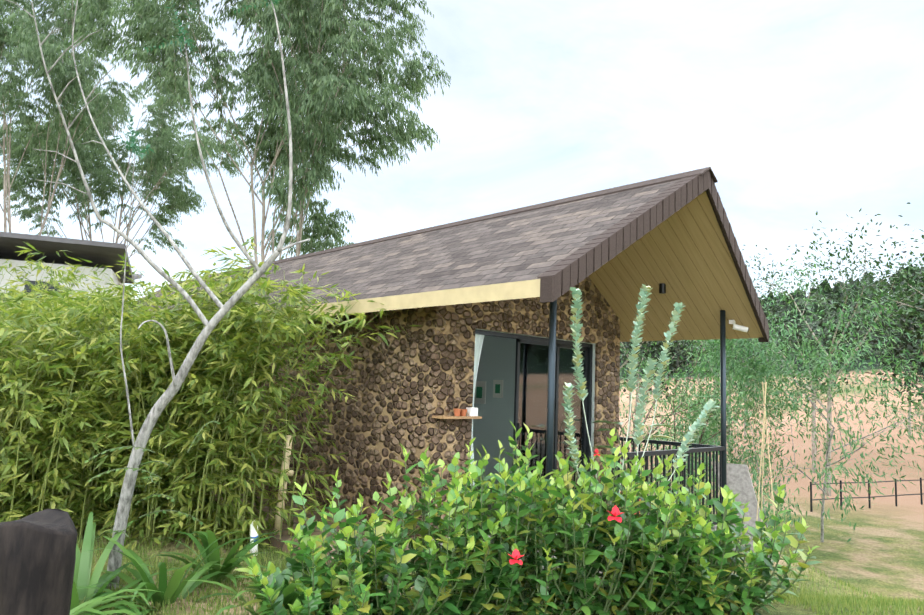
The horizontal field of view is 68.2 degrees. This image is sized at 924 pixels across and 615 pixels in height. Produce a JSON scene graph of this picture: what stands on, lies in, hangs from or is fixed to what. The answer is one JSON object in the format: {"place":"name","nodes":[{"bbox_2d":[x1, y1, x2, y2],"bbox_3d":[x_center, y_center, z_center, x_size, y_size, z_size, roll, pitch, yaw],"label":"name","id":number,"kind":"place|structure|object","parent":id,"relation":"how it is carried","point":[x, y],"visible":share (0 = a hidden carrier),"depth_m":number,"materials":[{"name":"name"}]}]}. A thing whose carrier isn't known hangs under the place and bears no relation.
{"place":"outdoors","nodes":[
{"label":"outdoors","id":0,"kind":"place"},
{"bbox_2d":[0,0,923,300],"label":"sky","id":1,"kind":"structure","parent":0,"point":[797,110],"materials":[{"name":"white"}]},
{"bbox_2d":[5,324,923,614],"bbox_3d":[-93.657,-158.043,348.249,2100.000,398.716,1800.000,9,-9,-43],"label":"ground","id":2,"kind":"structure","parent":0,"point":[881,552],"depth_m":28.29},
{"bbox_2d":[0,509,77,614],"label":"tree stump","id":3,"kind":"object","parent":2,"relation":"on","point":[37,557],"visible":1,"depth_m":2.86,"materials":[{"name":"black wood"}]},
{"bbox_2d":[0,0,135,235],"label":"eucalyptus","id":4,"kind":"object","parent":2,"relation":"on","point":[29,54],"depth_m":27.19,"materials":[{"name":"green plant"}]},
{"bbox_2d":[0,232,141,305],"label":"neighbour building","id":5,"kind":"structure","parent":2,"relation":"on","point":[103,255],"depth_m":25.33,"materials":[{"name":"grey"}]},
{"bbox_2d":[0,66,245,257],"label":"eucalyptus","id":6,"kind":"object","parent":2,"relation":"on","point":[162,157],"depth_m":37.80,"materials":[{"name":"green plant"}]},
{"bbox_2d":[6,0,309,588],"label":"bare tree trunk","id":7,"kind":"object","parent":2,"relation":"on","point":[130,477],"visible":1,"depth_m":5.21,"materials":[{"name":"grey plant"}]},
{"bbox_2d":[85,421,219,540],"bbox_3d":[-2.419,1.337,5.108,0.597,1.003,1.098,32,-31,-77],"label":"fern","id":8,"kind":"object","parent":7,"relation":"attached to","point":[159,495],"depth_m":5.12,"materials":[{"name":"green plant"}]},
{"bbox_2d":[114,0,281,158],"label":"bare tree leaf tufts","id":9,"kind":"object","parent":7,"relation":"attached to","point":[133,139],"visible":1,"depth_m":4.97,"materials":[{"name":"green plant"}]},
{"bbox_2d":[70,512,332,614],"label":"strappy-leaved plants","id":10,"kind":"object","parent":2,"relation":"on","point":[84,585],"visible":0.65,"depth_m":4.95,"materials":[{"name":"green plant"}]},
{"bbox_2d":[0,236,419,558],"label":"bamboo leaves","id":11,"kind":"object","parent":2,"relation":"on","point":[42,419],"visible":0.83,"depth_m":6.81,"materials":[{"name":"green plant"}]},
{"bbox_2d":[250,520,257,555],"bbox_3d":[-1.966,2.256,6.441,0.076,0.471,0.123,0,-7,21],"label":"sign","id":12,"kind":"object","parent":2,"relation":"on","point":[253,533],"visible":0.4,"depth_m":6.41,"materials":[{"name":"white plastic"}]},
{"bbox_2d":[58,0,450,265],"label":"tree","id":13,"kind":"object","parent":2,"relation":"on","point":[261,77],"depth_m":19.82,"materials":[{"name":"green plant"}]},
{"bbox_2d":[135,484,441,566],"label":"plants","id":14,"kind":"object","parent":2,"relation":"on","point":[278,543],"depth_m":7.20,"materials":[{"name":"green plant"}]},
{"bbox_2d":[230,435,293,534],"bbox_3d":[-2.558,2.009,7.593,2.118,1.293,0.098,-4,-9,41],"label":"wooden post","id":15,"kind":"object","parent":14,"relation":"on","point":[277,524],"visible":0.35,"depth_m":6.97,"materials":[{"name":"beige wood"}]},
{"bbox_2d":[208,276,619,538],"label":"cabin stone walls","id":16,"kind":"structure","parent":2,"relation":"on","point":[404,388],"depth_m":7.76,"materials":[{"name":"brown stone"}]},
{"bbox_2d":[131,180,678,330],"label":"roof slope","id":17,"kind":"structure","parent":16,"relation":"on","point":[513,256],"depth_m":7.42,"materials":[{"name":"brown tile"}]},
{"bbox_2d":[166,167,768,341],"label":"roof trim","id":18,"kind":"structure","parent":17,"relation":"attached to","point":[564,275],"depth_m":6.71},
{"bbox_2d":[432,407,481,418],"bbox_3d":[-0.045,1.106,7.155,0.565,0.115,0.170,9,-9,-43],"label":"wall shelf with pots","id":19,"kind":"object","parent":16,"relation":"attached to","point":[469,413],"visible":1,"depth_m":7.18,"materials":[{"name":"brown wood"}]},
{"bbox_2d":[470,334,483,486],"bbox_3d":[0.107,1.242,7.704,0.320,1.916,0.036,9,-9,-43],"label":"curtain","id":20,"kind":"object","parent":16,"relation":"hanging from","point":[478,342],"visible":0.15,"depth_m":7.80,"materials":[{"name":"white fabric"}]},
{"bbox_2d":[475,329,592,516],"bbox_3d":[0.867,1.451,8.270,2.315,2.196,0.100,9,-9,-43],"label":"sliding door","id":21,"kind":"structure","parent":16,"relation":"attached to","point":[531,385],"depth_m":8.44,"materials":[{"name":"grey"}]},
{"bbox_2d":[473,328,594,521],"bbox_3d":[-0.298,1.371,9.470,2.966,2.650,3.470,9,-9,-43],"label":"door frame","id":22,"kind":"object","parent":16,"relation":"in","point":[494,393],"visible":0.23,"depth_m":10.71,"materials":[{"name":"grey metal"}]},
{"bbox_2d":[589,191,762,341],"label":"porch ceiling","id":23,"kind":"structure","parent":16,"relation":"on","point":[683,254],"depth_m":8.36,"materials":[{"name":"beige wood"}]},
{"bbox_2d":[659,283,665,293],"bbox_3d":[2.511,-0.237,8.538,0.084,0.120,0.082,9,-9,-43],"label":"ceiling light","id":24,"kind":"object","parent":23,"relation":"attached to","point":[662,288],"visible":0.93,"depth_m":8.51,"materials":[{"name":"black plastic"}]},
{"bbox_2d":[729,320,748,332],"bbox_3d":[3.429,0.231,8.442,0.232,0.158,0.098,-1,-8,24],"label":"security camera","id":25,"kind":"object","parent":23,"relation":"attached to","point":[740,327],"visible":1,"depth_m":8.41,"materials":[{"name":"white paint"}]},
{"bbox_2d":[235,431,821,614],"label":"hibiscus","id":26,"kind":"object","parent":2,"relation":"on","point":[324,595],"depth_m":4.71,"materials":[{"name":"green plant"}]},
{"bbox_2d":[246,422,818,614],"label":"shrub leaves","id":27,"kind":"object","parent":26,"relation":"attached to","point":[408,500],"visible":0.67,"depth_m":4.77,"materials":[{"name":"green plant"}]},
{"bbox_2d":[431,513,735,587],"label":"porch slab","id":28,"kind":"structure","parent":2,"relation":"on","point":[714,527],"depth_m":6.93,"materials":[{"name":"grey concrete"}]},
{"bbox_2d":[590,420,673,483],"bbox_3d":[2.103,1.885,8.521,0.905,0.897,1.012,9,-9,-43],"label":"chair","id":29,"kind":"object","parent":28,"relation":"on","point":[610,447],"depth_m":8.58,"materials":[{"name":"brown wood"}]},
{"bbox_2d":[542,299,726,569],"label":"porch posts","id":30,"kind":"object","parent":28,"relation":"on","point":[551,388],"visible":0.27,"depth_m":6.06,"materials":[{"name":"black metal"}]},
{"bbox_2d":[568,296,706,552],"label":"cactus stems","id":31,"kind":"object","parent":2,"relation":"on","point":[627,432],"visible":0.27,"depth_m":5.39,"materials":[{"name":"grey"}]},
{"bbox_2d":[562,284,719,467],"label":"pale stalk bracts","id":32,"kind":"object","parent":31,"relation":"attached to","point":[635,340],"visible":1,"depth_m":5.43,"materials":[{"name":"green plant"}]},
{"bbox_2d":[612,437,724,543],"bbox_3d":[1.800,2.068,7.911,2.368,0.959,1.519,9,-9,-43],"label":"porch railing","id":33,"kind":"object","parent":2,"relation":"on","point":[700,448],"visible":0.29,"depth_m":7.85,"materials":[{"name":"black metal"}]},
{"bbox_2d":[619,338,784,514],"bbox_3d":[4.898,3.158,17.276,8.669,6.771,6.728,9,-9,-43],"label":"tree","id":34,"kind":"object","parent":2,"relation":"on","point":[705,395],"depth_m":16.62,"materials":[{"name":"green plant"}]},
{"bbox_2d":[712,462,769,557],"bbox_3d":[3.434,2.470,8.369,0.680,1.068,0.188,-1,-8,27],"label":"boulder","id":35,"kind":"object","parent":2,"relation":"on","point":[739,480],"depth_m":8.36,"materials":[{"name":"grey stone"}]},
{"bbox_2d":[625,341,863,504],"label":"willow tree leaves","id":36,"kind":"object","parent":2,"relation":"on","point":[718,423],"visible":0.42,"depth_m":22.41,"materials":[{"name":"green plant"}]},
{"bbox_2d":[649,361,851,528],"bbox_3d":[8.495,4.263,22.270,8.076,6.395,4.698,5,-8,-24],"label":"tree","id":37,"kind":"object","parent":2,"relation":"on","point":[740,446],"visible":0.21,"depth_m":22.20,"materials":[{"name":"green plant"}]},
{"bbox_2d":[754,382,778,563],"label":"wooden poles","id":38,"kind":"object","parent":2,"relation":"on","point":[764,422],"visible":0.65,"depth_m":7.87,"materials":[{"name":"beige wood"}]},
{"bbox_2d":[620,202,923,495],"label":"trees","id":39,"kind":"object","parent":2,"relation":"on","point":[916,298],"depth_m":30.27,"materials":[{"name":"green plant"}]},
{"bbox_2d":[620,251,923,472],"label":"trees","id":40,"kind":"object","parent":2,"relation":"on","point":[910,347],"depth_m":46.13,"materials":[{"name":"green plant"}]},
{"bbox_2d":[620,264,923,368],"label":"forested hill","id":41,"kind":"structure","parent":2,"relation":"on","point":[828,296],"depth_m":173.27,"materials":[{"name":"green plant"}]},
{"bbox_2d":[662,242,923,552],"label":"tree","id":42,"kind":"object","parent":2,"relation":"on","point":[823,493],"visible":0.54,"depth_m":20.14,"materials":[{"name":"green plant"}]},
{"bbox_2d":[810,478,923,511],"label":"steel rail fence","id":43,"kind":"object","parent":2,"relation":"on","point":[868,497],"visible":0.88,"depth_m":28.25,"materials":[{"name":"brown metal"}]},
{"bbox_2d":[6,500,923,614],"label":"lawn grass","id":44,"kind":"structure","parent":0,"point":[809,599],"depth_m":5.60,"materials":[{"name":"green plant"}]},
{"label":"bamboo stems","id":45,"kind":"object","parent":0,"visible":0},
{"bbox_2d":[0,285,28,308],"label":"bamboo leaves","id":46,"kind":"object","parent":45,"relation":"attached to","point":[22,292],"visible":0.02,"depth_m":10.62,"materials":[{"name":"green plant"}]}
]}

